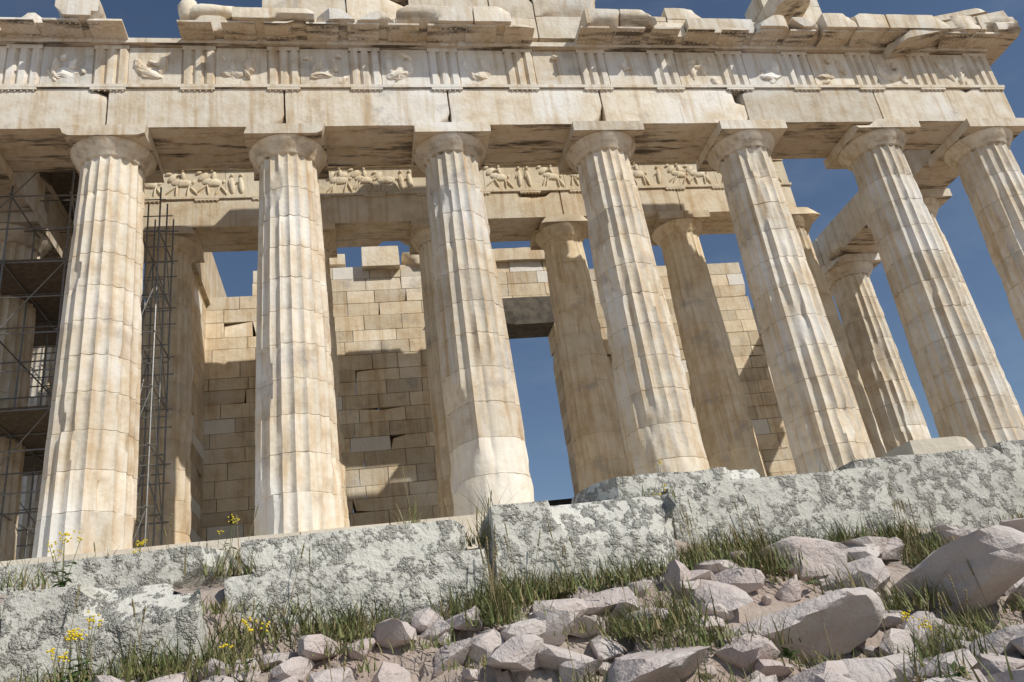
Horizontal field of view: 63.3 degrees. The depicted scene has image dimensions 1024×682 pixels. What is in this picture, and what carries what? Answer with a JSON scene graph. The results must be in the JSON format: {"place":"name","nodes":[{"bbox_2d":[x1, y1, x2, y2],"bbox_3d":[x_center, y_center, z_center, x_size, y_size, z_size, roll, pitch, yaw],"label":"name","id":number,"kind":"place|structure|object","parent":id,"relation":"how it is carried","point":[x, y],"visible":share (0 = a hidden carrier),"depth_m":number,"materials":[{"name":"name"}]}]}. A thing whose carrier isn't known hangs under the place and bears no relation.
{"place":"outdoors","nodes":[
{"label":"outdoors","id":0,"kind":"place"},
{"bbox_2d":[0,513,486,572],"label":"temple step","id":1,"kind":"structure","parent":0,"point":[463,519],"depth_m":16.62,"materials":[{"name":"stone"}]},
{"bbox_2d":[0,171,178,558],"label":"scaffold tubes","id":2,"kind":"object","parent":1,"relation":"on","point":[28,296],"visible":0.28,"depth_m":21.45},
{"bbox_2d":[0,172,144,473],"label":"scaffold platforms","id":3,"kind":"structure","parent":2,"relation":"attached to","point":[31,277],"depth_m":21.93,"materials":[{"name":"grey metal"}]},
{"bbox_2d":[189,261,796,541],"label":"cella walls","id":4,"kind":"structure","parent":1,"relation":"on","point":[381,346],"depth_m":29.38,"materials":[{"name":"stone"}]},
{"bbox_2d":[329,246,544,275],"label":"loose wall blocks","id":5,"kind":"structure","parent":4,"relation":"on","point":[379,257],"depth_m":31.55,"materials":[{"name":"stone"}]},
{"bbox_2d":[423,296,554,338],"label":"door lintel","id":6,"kind":"structure","parent":4,"relation":"attached to","point":[528,317],"depth_m":31.72,"materials":[{"name":"stone"}]},
{"bbox_2d":[133,207,886,547],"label":"porch columns","id":7,"kind":"structure","parent":1,"relation":"on","point":[725,429],"depth_m":25.55,"materials":[{"name":"beige stone"}]},
{"bbox_2d":[143,159,796,303],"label":"porch entablature","id":8,"kind":"structure","parent":7,"relation":"on","point":[227,223],"depth_m":27.18,"materials":[{"name":"beige stone"}]},
{"bbox_2d":[145,161,788,196],"bbox_3d":[-0.973,-5.423,27.968,22.064,1.059,0.459,-3,-24,-11],"label":"sculpted frieze","id":9,"kind":"object","parent":8,"relation":"attached to","point":[183,183],"visible":0.51,"depth_m":27.28,"materials":[{"name":"beige stone"}]},
{"bbox_2d":[0,118,1023,557],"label":"colonnade","id":10,"kind":"object","parent":1,"relation":"on","point":[88,490],"visible":0.96,"depth_m":20.42,"materials":[{"name":"stone"}]},
{"bbox_2d":[0,84,1014,172],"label":"architrave","id":11,"kind":"object","parent":10,"relation":"on","point":[197,130],"visible":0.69,"depth_m":22.58,"materials":[{"name":"stone"}]},
{"bbox_2d":[0,44,997,84],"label":"frieze","id":12,"kind":"object","parent":11,"relation":"on","point":[42,64],"visible":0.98,"depth_m":23.08,"materials":[{"name":"stone"}]},
{"bbox_2d":[0,0,1020,65],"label":"cornice","id":13,"kind":"structure","parent":12,"relation":"on","point":[82,23],"depth_m":23.13,"materials":[{"name":"stone"}]},
{"bbox_2d":[177,0,1007,59],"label":"broken pediment blocks","id":14,"kind":"structure","parent":13,"relation":"on","point":[558,21],"depth_m":24.77,"materials":[{"name":"stone"}]},
{"bbox_2d":[0,87,1003,91],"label":"regulae","id":15,"kind":"object","parent":11,"relation":"attached to","point":[188,89],"visible":1,"depth_m":22.61,"materials":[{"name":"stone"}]},
{"bbox_2d":[0,188,1023,560],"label":"side columns","id":16,"kind":"structure","parent":1,"relation":"on","point":[896,412],"depth_m":27.00,"materials":[{"name":"stone"}]},
{"bbox_2d":[0,150,958,345],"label":"flank architraves","id":17,"kind":"object","parent":16,"relation":"on","point":[846,230],"visible":0.15,"depth_m":27.76,"materials":[{"name":"stone"}]},
{"bbox_2d":[0,523,1023,681],"bbox_3d":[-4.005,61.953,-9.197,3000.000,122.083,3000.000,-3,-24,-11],"label":"terrain","id":18,"kind":"structure","parent":0,"point":[418,664],"depth_m":5.77,"materials":[{"name":"soil"}]},
{"bbox_2d":[46,459,931,661],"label":"mustard flowers","id":19,"kind":"object","parent":18,"relation":"on","point":[73,631],"visible":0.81,"depth_m":5.05,"materials":[{"name":"yellow plant"}]},
{"bbox_2d":[41,516,971,681],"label":"weed leaves","id":20,"kind":"object","parent":18,"relation":"on","point":[785,650],"visible":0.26,"depth_m":5.25,"materials":[{"name":"green plant"}]},
{"bbox_2d":[0,438,1023,681],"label":"terrace poros blocks","id":21,"kind":"structure","parent":18,"relation":"on","point":[963,489],"depth_m":6.80,"materials":[{"name":"stone"}]},
{"bbox_2d":[885,436,974,456],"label":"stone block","id":22,"kind":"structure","parent":21,"relation":"on","point":[936,445],"depth_m":9.34,"materials":[{"name":"beige stone"}]},
{"bbox_2d":[0,449,1023,681],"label":"grass","id":23,"kind":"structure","parent":18,"relation":"on","point":[701,637],"depth_m":5.78,"materials":[{"name":"green plant"}]},
{"bbox_2d":[94,518,1023,681],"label":"rocks","id":24,"kind":"object","parent":18,"relation":"on","point":[993,555],"visible":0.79,"depth_m":5.61,"materials":[{"name":"grey stone"}]},
{"bbox_2d":[0,0,1023,523],"label":"sky","id":25,"kind":"structure","parent":0,"point":[820,189],"materials":[{"name":"blue"}]},
{"bbox_2d":[549,498,571,504],"bbox_3d":[2.953,8.211,34.229,6.900,2.800,3.637,-3,-24,-11],"label":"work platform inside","id":26,"kind":"object","parent":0,"point":[561,501],"visible":0.01,"depth_m":33.02,"materials":[{"name":"black metal"}]}
]}

